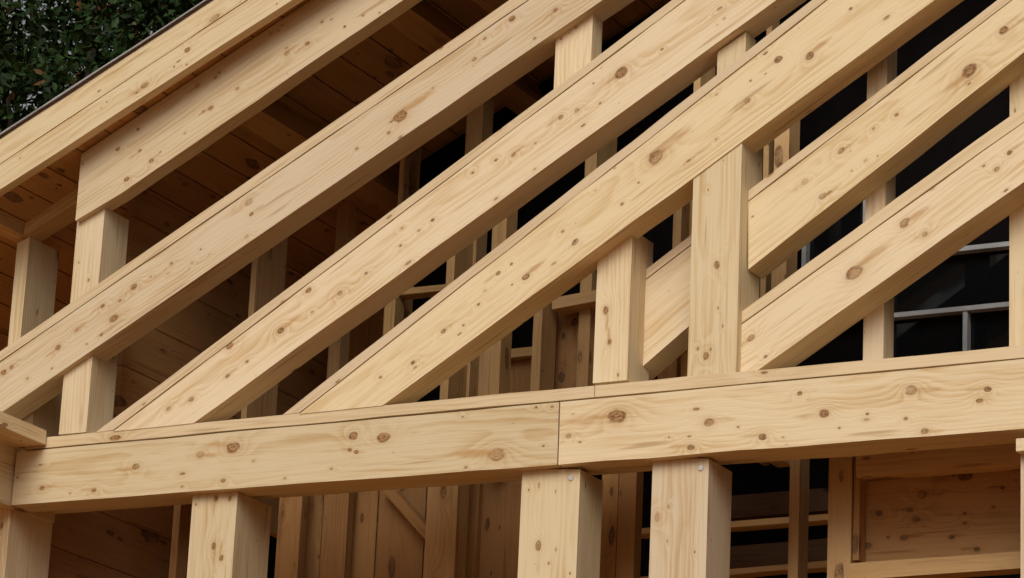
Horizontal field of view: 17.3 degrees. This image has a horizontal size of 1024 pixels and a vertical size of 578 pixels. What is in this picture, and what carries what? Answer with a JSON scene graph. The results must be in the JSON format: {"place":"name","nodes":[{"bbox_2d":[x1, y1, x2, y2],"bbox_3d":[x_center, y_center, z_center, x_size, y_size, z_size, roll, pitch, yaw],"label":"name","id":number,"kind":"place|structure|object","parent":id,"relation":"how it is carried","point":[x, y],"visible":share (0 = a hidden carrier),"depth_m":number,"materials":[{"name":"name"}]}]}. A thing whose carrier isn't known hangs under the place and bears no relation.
{"place":"outdoors","nodes":[
{"label":"outdoors","id":0,"kind":"place"},
{"bbox_2d":[0,0,151,131],"label":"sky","id":1,"kind":"structure","parent":0,"point":[22,8],"materials":[{"name":"green plant"}]},
{"label":"ground","id":2,"kind":"structure","parent":0,"visible":0},
{"bbox_2d":[0,509,51,577],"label":"post","id":3,"kind":"object","parent":2,"relation":"on","point":[25,543],"visible":1,"depth_m":8.79,"materials":[{"name":"brown wood"}]},
{"bbox_2d":[0,442,54,522],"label":"tie beam","id":4,"kind":"structure","parent":3,"relation":"on","point":[8,453],"depth_m":8.73,"materials":[{"name":"brown wood"}]},
{"bbox_2d":[0,411,46,447],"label":"tie beam","id":5,"kind":"structure","parent":4,"relation":"on","point":[15,432],"depth_m":8.65,"materials":[{"name":"brown wood"}]},
{"bbox_2d":[8,237,58,345],"bbox_3d":[-1.310,0.139,9.124,0.040,0.545,0.140,-6,-19,27],"label":"post","id":6,"kind":"object","parent":4,"relation":"on","point":[34,285],"visible":0.46,"depth_m":9.13,"materials":[{"name":"brown wood"}]},
{"bbox_2d":[0,0,202,132],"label":"broadleaf tree","id":7,"kind":"object","parent":2,"relation":"on","point":[125,23],"visible":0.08,"depth_m":18.18,"materials":[{"name":"green plant"}]},
{"bbox_2d":[48,435,191,577],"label":"plank wall","id":8,"kind":"structure","parent":2,"relation":"on","point":[128,543],"depth_m":9.22,"materials":[{"name":"brown wood"}]},
{"bbox_2d":[169,504,190,577],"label":"wall board","id":9,"kind":"object","parent":2,"relation":"on","point":[179,541],"depth_m":9.38,"materials":[{"name":"brown wood"}]},
{"bbox_2d":[187,492,271,577],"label":"post","id":10,"kind":"object","parent":2,"relation":"on","point":[229,534],"visible":1,"depth_m":8.45,"materials":[{"name":"beige wood"}]},
{"bbox_2d":[11,402,565,513],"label":"beam","id":11,"kind":"structure","parent":10,"relation":"on","point":[493,445],"depth_m":8.36,"materials":[{"name":"brown wood"}]},
{"bbox_2d":[22,392,61,447],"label":"cripple stud","id":12,"kind":"object","parent":11,"relation":"on","point":[46,416],"visible":0.21,"depth_m":8.96,"materials":[{"name":"brown wood"}]},
{"bbox_2d":[113,190,328,537],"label":"plank wall","id":13,"kind":"structure","parent":11,"relation":"on","point":[147,363],"depth_m":9.27,"materials":[{"name":"brown wood"}]},
{"bbox_2d":[27,386,596,450],"bbox_3d":[-0.489,0.352,8.469,1.648,0.031,0.200,-6,-19,27],"label":"sill plate","id":14,"kind":"object","parent":11,"relation":"on","point":[425,407],"visible":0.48,"depth_m":8.35,"materials":[{"name":"brown wood"}]},
{"bbox_2d":[59,208,128,435],"bbox_3d":[-1.102,0.098,8.856,0.086,0.614,0.115,-6,-19,27],"label":"post","id":15,"kind":"object","parent":14,"relation":"on","point":[88,396],"visible":0.57,"depth_m":8.83,"materials":[{"name":"beige wood"}]},
{"bbox_2d":[75,0,421,222],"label":"rafter","id":16,"kind":"object","parent":15,"relation":"on","point":[155,143],"visible":1,"depth_m":8.78,"materials":[{"name":"beige wood"}]},
{"bbox_2d":[0,0,633,419],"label":"rafter","id":17,"kind":"object","parent":15,"relation":"on","point":[460,76],"visible":1,"depth_m":8.60,"materials":[{"name":"brown wood"}]},
{"bbox_2d":[95,0,805,432],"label":"rafter","id":18,"kind":"object","parent":14,"relation":"on","point":[655,60],"visible":0.98,"depth_m":8.35,"materials":[{"name":"brown wood"}]},
{"bbox_2d":[554,15,602,88],"bbox_3d":[0.164,-0.560,8.364,0.100,0.246,0.055,-6,-19,27],"label":"post","id":19,"kind":"object","parent":18,"relation":"on","point":[578,47],"visible":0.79,"depth_m":8.35,"materials":[{"name":"beige wood"}]},
{"bbox_2d":[283,0,963,414],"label":"rafter","id":20,"kind":"object","parent":14,"relation":"on","point":[793,70],"visible":0.98,"depth_m":8.13,"materials":[{"name":"brown wood"}]},
{"bbox_2d":[717,32,755,73],"bbox_3d":[0.544,-0.521,8.149,0.074,0.188,0.060,-6,-19,27],"label":"post","id":21,"kind":"object","parent":20,"relation":"on","point":[733,51],"visible":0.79,"depth_m":8.14,"materials":[{"name":"beige wood"}]},
{"bbox_2d":[267,535,276,577],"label":"back wall","id":22,"kind":"structure","parent":2,"relation":"on","point":[272,557],"depth_m":10.24,"materials":[{"name":"black"}]},
{"bbox_2d":[274,496,307,577],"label":"wall board","id":23,"kind":"object","parent":2,"relation":"on","point":[291,538],"depth_m":9.04,"materials":[{"name":"brown wood"}]},
{"bbox_2d":[303,495,323,577],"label":"wall board","id":24,"kind":"object","parent":2,"relation":"on","point":[313,539],"depth_m":9.10,"materials":[{"name":"brown wood"}]},
{"bbox_2d":[319,492,354,577],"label":"wall board","id":25,"kind":"object","parent":2,"relation":"on","point":[337,531],"depth_m":8.97,"materials":[{"name":"brown wood"}]},
{"bbox_2d":[350,490,379,577],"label":"wall board","id":26,"kind":"object","parent":2,"relation":"on","point":[364,535],"depth_m":9.00,"materials":[{"name":"brown wood"}]},
{"bbox_2d":[383,296,404,335],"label":"stud","id":27,"kind":"object","parent":26,"relation":"attached to","point":[393,313],"depth_m":9.25,"materials":[{"name":"brown wood"}]},
{"bbox_2d":[400,284,445,299],"bbox_3d":[-0.239,0.009,9.256,0.167,0.018,0.050,-6,-19,27],"label":"rail","id":28,"kind":"object","parent":27,"relation":"attached to","point":[421,292],"visible":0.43,"depth_m":9.24,"materials":[{"name":"brown wood"}]},
{"bbox_2d":[375,487,427,577],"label":"wall board","id":29,"kind":"object","parent":2,"relation":"on","point":[400,548],"depth_m":8.85,"materials":[{"name":"brown wood"}]},
{"bbox_2d":[382,490,425,538],"bbox_3d":[-0.268,0.590,8.834,0.208,0.031,0.035,45,7,32],"label":"brace","id":30,"kind":"object","parent":29,"relation":"attached to","point":[408,511],"visible":0.79,"depth_m":8.82,"materials":[{"name":"brown wood"}]},
{"bbox_2d":[440,242,473,399],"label":"stud","id":31,"kind":"object","parent":29,"relation":"attached to","point":[460,263],"depth_m":9.01,"materials":[{"name":"brown wood"}]},
{"bbox_2d":[423,484,469,577],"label":"wall board","id":32,"kind":"object","parent":2,"relation":"on","point":[446,533],"depth_m":8.69,"materials":[{"name":"brown wood"}]},
{"bbox_2d":[465,483,482,577],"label":"wall board","id":33,"kind":"object","parent":2,"relation":"on","point":[474,531],"depth_m":8.78,"materials":[{"name":"brown wood"}]},
{"bbox_2d":[479,480,521,577],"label":"wall board","id":34,"kind":"object","parent":2,"relation":"on","point":[500,530],"depth_m":8.77,"materials":[{"name":"brown wood"}]},
{"bbox_2d":[484,210,517,395],"bbox_3d":[-0.029,0.040,8.889,0.042,0.871,0.060,-6,-19,27],"label":"stud","id":35,"kind":"object","parent":34,"relation":"attached to","point":[498,367],"depth_m":8.83,"materials":[{"name":"brown wood"}]},
{"bbox_2d":[530,302,556,390],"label":"stud","id":36,"kind":"object","parent":34,"relation":"attached to","point":[543,348],"visible":0.29,"depth_m":8.87,"materials":[{"name":"brown wood"}]},
{"bbox_2d":[576,138,616,386],"bbox_3d":[0.226,-0.043,8.992,0.034,1.067,0.120,-6,-19,27],"label":"stud","id":37,"kind":"object","parent":34,"relation":"attached to","point":[586,337],"depth_m":8.90,"materials":[{"name":"brown wood"}]},
{"bbox_2d":[552,290,595,314],"bbox_3d":[0.209,0.030,8.894,0.201,0.032,0.060,-11,-21,25],"label":"rail","id":38,"kind":"object","parent":37,"relation":"attached to","point":[569,304],"visible":0.57,"depth_m":8.89,"materials":[{"name":"brown wood"}]},
{"bbox_2d":[554,312,595,388],"bbox_3d":[0.217,0.218,8.899,0.220,0.346,0.020,-6,-19,27],"label":"board panel","id":39,"kind":"object","parent":37,"relation":"attached to","point":[566,352],"visible":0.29,"depth_m":8.94,"materials":[{"name":"brown wood"}]},
{"bbox_2d":[518,469,602,577],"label":"post","id":40,"kind":"object","parent":2,"relation":"on","point":[560,523],"visible":1,"depth_m":8.01,"materials":[{"name":"wood"}]},
{"bbox_2d":[599,473,619,577],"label":"stud","id":41,"kind":"object","parent":2,"relation":"on","point":[609,528],"depth_m":8.40,"materials":[{"name":"brown wood"}]},
{"bbox_2d":[616,472,643,577],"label":"stud","id":42,"kind":"object","parent":2,"relation":"on","point":[629,536],"depth_m":8.36,"materials":[{"name":"brown wood"}]},
{"bbox_2d":[649,459,731,577],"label":"post","id":43,"kind":"object","parent":2,"relation":"on","point":[690,531],"visible":1,"depth_m":7.85,"materials":[{"name":"wood"}]},
{"bbox_2d":[558,359,1023,474],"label":"beam","id":44,"kind":"structure","parent":43,"relation":"on","point":[967,405],"depth_m":7.75,"materials":[{"name":"brown wood"}]},
{"bbox_2d":[681,349,687,376],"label":"stud","id":45,"kind":"object","parent":44,"relation":"on","point":[684,361],"depth_m":8.26,"materials":[{"name":"brown wood"}]},
{"bbox_2d":[595,345,1023,398],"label":"sill plate","id":46,"kind":"object","parent":44,"relation":"on","point":[813,371],"visible":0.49,"depth_m":7.76,"materials":[{"name":"brown wood"}]},
{"bbox_2d":[593,236,652,384],"bbox_3d":[0.271,0.057,8.170,0.092,0.381,0.120,-6,-19,27],"label":"post","id":47,"kind":"object","parent":46,"relation":"on","point":[620,311],"visible":0.79,"depth_m":8.12,"materials":[{"name":"beige wood"}]},
{"bbox_2d":[643,235,691,379],"bbox_3d":[0.421,0.015,8.183,0.436,0.206,0.085,-40,-30,12],"label":"rafter","id":48,"kind":"object","parent":47,"relation":"on","point":[666,322],"visible":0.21,"depth_m":8.15,"materials":[{"name":"brown wood"}]},
{"bbox_2d":[687,143,762,375],"bbox_3d":[0.511,-0.069,8.025,0.125,0.603,0.125,-6,-19,27],"label":"post","id":49,"kind":"object","parent":46,"relation":"on","point":[724,285],"visible":0.86,"depth_m":7.97,"materials":[{"name":"beige wood"}]},
{"bbox_2d":[748,0,1023,278],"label":"rafter","id":50,"kind":"object","parent":49,"relation":"on","point":[801,199],"visible":1,"depth_m":7.92,"materials":[{"name":"brown wood"}]},
{"bbox_2d":[863,50,896,359],"bbox_3d":[0.880,-0.277,8.007,0.051,1.011,0.065,-6,-19,27],"label":"stud","id":51,"kind":"object","parent":46,"relation":"on","point":[878,332],"visible":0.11,"depth_m":7.93,"materials":[{"name":"brown wood"}]},
{"bbox_2d":[740,107,1023,371],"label":"rafter","id":52,"kind":"object","parent":46,"relation":"on","point":[940,214],"visible":0.97,"depth_m":7.80,"materials":[{"name":"brown wood"}]},
{"bbox_2d":[1009,73,1023,346],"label":"stud","id":53,"kind":"object","parent":46,"relation":"on","point":[1016,277],"visible":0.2,"depth_m":7.74,"materials":[{"name":"brown wood"}]},
{"bbox_2d":[412,0,1020,577],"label":"back wall","id":54,"kind":"structure","parent":2,"relation":"on","point":[814,126],"depth_m":8.94,"materials":[{"name":"black"}]},
{"bbox_2d":[0,0,669,450],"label":"planked roof","id":55,"kind":"structure","parent":54,"relation":"attached to","point":[296,116],"depth_m":9.20,"materials":[{"name":"brown wood"}]},
{"bbox_2d":[0,213,27,242],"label":"eave plate","id":56,"kind":"object","parent":55,"relation":"on","point":[11,229],"visible":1,"depth_m":9.10,"materials":[{"name":"brown wood"}]},
{"bbox_2d":[24,188,77,241],"bbox_3d":[-1.155,-0.264,9.108,0.405,0.085,0.070,-32,-29,16],"label":"rafter","id":57,"kind":"object","parent":55,"relation":"on","point":[52,219],"visible":0.36,"depth_m":9.11,"materials":[{"name":"brown wood"}]},
{"bbox_2d":[0,0,302,196],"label":"bargeboard","id":58,"kind":"object","parent":55,"relation":"on","point":[119,87],"visible":1,"depth_m":8.83,"materials":[{"name":"brown wood"}]},
{"bbox_2d":[241,167,287,418],"bbox_3d":[-0.680,0.034,9.297,0.017,0.948,0.150,-6,-19,27],"label":"stud","id":59,"kind":"object","parent":55,"relation":"attached to","point":[268,273],"visible":0.21,"depth_m":9.27,"materials":[{"name":"brown wood"}]},
{"bbox_2d":[327,202,357,378],"bbox_3d":[-0.486,0.002,9.617,0.038,1.026,0.050,-6,-19,27],"label":"stud","id":60,"kind":"object","parent":55,"relation":"attached to","point":[338,349],"depth_m":9.63,"materials":[{"name":"brown wood"}]},
{"bbox_2d":[348,307,383,362],"bbox_3d":[-0.500,-0.003,10.023,0.390,1.069,0.020,-6,-19,27],"label":"board panel","id":61,"kind":"object","parent":55,"relation":"attached to","point":[366,334],"depth_m":9.93,"materials":[{"name":"brown wood"}]},
{"bbox_2d":[397,146,420,319],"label":"stud","id":62,"kind":"object","parent":55,"relation":"attached to","point":[409,175],"depth_m":9.44,"materials":[{"name":"brown wood"}]},
{"bbox_2d":[465,97,493,396],"bbox_3d":[-0.107,-0.081,9.149,0.050,1.149,0.060,-6,-19,27],"label":"stud","id":63,"kind":"object","parent":55,"relation":"attached to","point":[479,127],"visible":0.14,"depth_m":9.22,"materials":[{"name":"brown wood"}]},
{"bbox_2d":[478,351,485,395],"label":"stud","id":64,"kind":"object","parent":63,"relation":"attached to","point":[481,379],"visible":0.14,"depth_m":9.06,"materials":[{"name":"brown wood"}]},
{"bbox_2d":[511,347,531,360],"bbox_3d":[0.003,0.181,9.080,0.141,0.024,0.050,-6,-19,27],"label":"rail","id":65,"kind":"object","parent":64,"relation":"attached to","point":[524,353],"visible":0.43,"depth_m":9.04,"materials":[{"name":"brown wood"}]},
{"bbox_2d":[509,359,531,392],"bbox_3d":[0.004,0.291,9.061,0.129,0.210,0.020,-6,-19,27],"label":"board panel","id":66,"kind":"object","parent":65,"relation":"attached to","point":[520,375],"visible":0.07,"depth_m":9.06,"materials":[{"name":"brown wood"}]},
{"bbox_2d":[668,202,689,377],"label":"stud","id":67,"kind":"object","parent":55,"relation":"attached to","point":[681,218],"depth_m":8.62,"materials":[{"name":"brown wood"}]},
{"bbox_2d":[657,366,668,379],"bbox_3d":[0.405,0.217,8.572,0.066,0.213,0.020,-6,-19,27],"label":"board panel","id":68,"kind":"object","parent":67,"relation":"attached to","point":[663,374],"visible":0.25,"depth_m":8.57,"materials":[{"name":"brown wood"}]},
{"bbox_2d":[689,67,714,235],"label":"stud","id":69,"kind":"object","parent":55,"relation":"attached to","point":[704,79],"depth_m":8.65,"materials":[{"name":"brown wood"}]},
{"bbox_2d":[758,20,779,465],"bbox_3d":[0.671,-0.232,8.772,0.015,1.415,0.050,-6,-19,27],"label":"stud","id":70,"kind":"object","parent":55,"relation":"attached to","point":[768,169],"visible":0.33,"depth_m":8.78,"materials":[{"name":"brown wood"}]},
{"bbox_2d":[769,121,799,467],"bbox_3d":[0.704,-0.102,8.664,0.041,1.140,0.070,-6,-19,27],"label":"stud","id":71,"kind":"object","parent":55,"relation":"attached to","point":[786,145],"visible":0.14,"depth_m":8.70,"materials":[{"name":"brown wood"}]},
{"bbox_2d":[640,561,826,577],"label":"rail","id":72,"kind":"object","parent":54,"relation":"attached to","point":[813,567],"visible":0.45,"depth_m":8.46,"materials":[{"name":"brown wood"}]},
{"bbox_2d":[641,514,827,538],"bbox_3d":[0.610,0.600,8.530,0.643,0.017,0.050,-7,-19,27],"label":"rail","id":73,"kind":"object","parent":54,"relation":"attached to","point":[770,523],"visible":0.4,"depth_m":8.50,"materials":[{"name":"brown wood"}]},
{"bbox_2d":[730,538,827,568],"bbox_3d":[0.706,0.686,8.675,0.317,0.060,0.030,-7,-19,26],"label":"rail board","id":74,"kind":"object","parent":54,"relation":"attached to","point":[756,555],"visible":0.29,"depth_m":8.68,"materials":[{"name":"brown wood"}]},
{"bbox_2d":[731,488,828,520],"bbox_3d":[0.709,0.558,8.715,0.318,0.061,0.030,-7,-19,27],"label":"rail board","id":75,"kind":"object","parent":54,"relation":"attached to","point":[760,506],"visible":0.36,"depth_m":8.72,"materials":[{"name":"brown wood"}]},
{"bbox_2d":[801,200,864,318],"bbox_3d":[0.855,-0.081,8.857,0.184,0.341,0.036,-6,-19,27],"label":"window","id":76,"kind":"structure","parent":54,"relation":"attached to","point":[844,226],"depth_m":8.89,"materials":[{"name":"black glass"}]},
{"bbox_2d":[893,241,1008,357],"bbox_3d":[1.174,0.057,8.639,0.446,0.342,0.036,-6,-19,27],"label":"window","id":77,"kind":"structure","parent":54,"relation":"attached to","point":[957,301],"depth_m":8.67,"materials":[{"name":"black glass"}]},
{"bbox_2d":[788,459,809,577],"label":"stud","id":78,"kind":"object","parent":2,"relation":"on","point":[798,523],"depth_m":8.19,"materials":[{"name":"brown wood"}]},
{"bbox_2d":[827,456,856,577],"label":"stud","id":79,"kind":"object","parent":2,"relation":"on","point":[840,516],"depth_m":7.97,"materials":[{"name":"brown wood"}]},
{"bbox_2d":[853,456,865,562],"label":"trim","id":80,"kind":"structure","parent":79,"relation":"attached to","point":[859,518],"depth_m":7.96,"materials":[{"name":"brown wood"}]},
{"bbox_2d":[849,551,1020,577],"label":"rail","id":81,"kind":"object","parent":79,"relation":"attached to","point":[990,564],"visible":0.91,"depth_m":7.80,"materials":[{"name":"brown wood"}]},
{"bbox_2d":[865,470,1020,561],"bbox_3d":[1.084,0.528,7.877,0.586,0.253,0.020,-6,-19,27],"label":"board panel","id":82,"kind":"object","parent":79,"relation":"attached to","point":[947,515],"visible":0.67,"depth_m":7.90,"materials":[{"name":"brown wood"}]},
{"bbox_2d":[856,443,1020,480],"bbox_3d":[1.088,0.392,7.866,0.584,0.071,0.050,-6,-19,27],"label":"head rail","id":83,"kind":"object","parent":82,"relation":"on","point":[942,462],"visible":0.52,"depth_m":7.88,"materials":[{"name":"brown wood"}]},
{"bbox_2d":[1021,454,1023,577],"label":"post","id":84,"kind":"object","parent":2,"relation":"on","point":[1022,515],"visible":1,"depth_m":7.42,"materials":[{"name":"brown wood"}]},
{"bbox_2d":[1016,438,1023,453],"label":"block","id":85,"kind":"structure","parent":84,"relation":"attached to","point":[1019,445],"depth_m":7.44,"materials":[{"name":"brown wood"}]}
]}

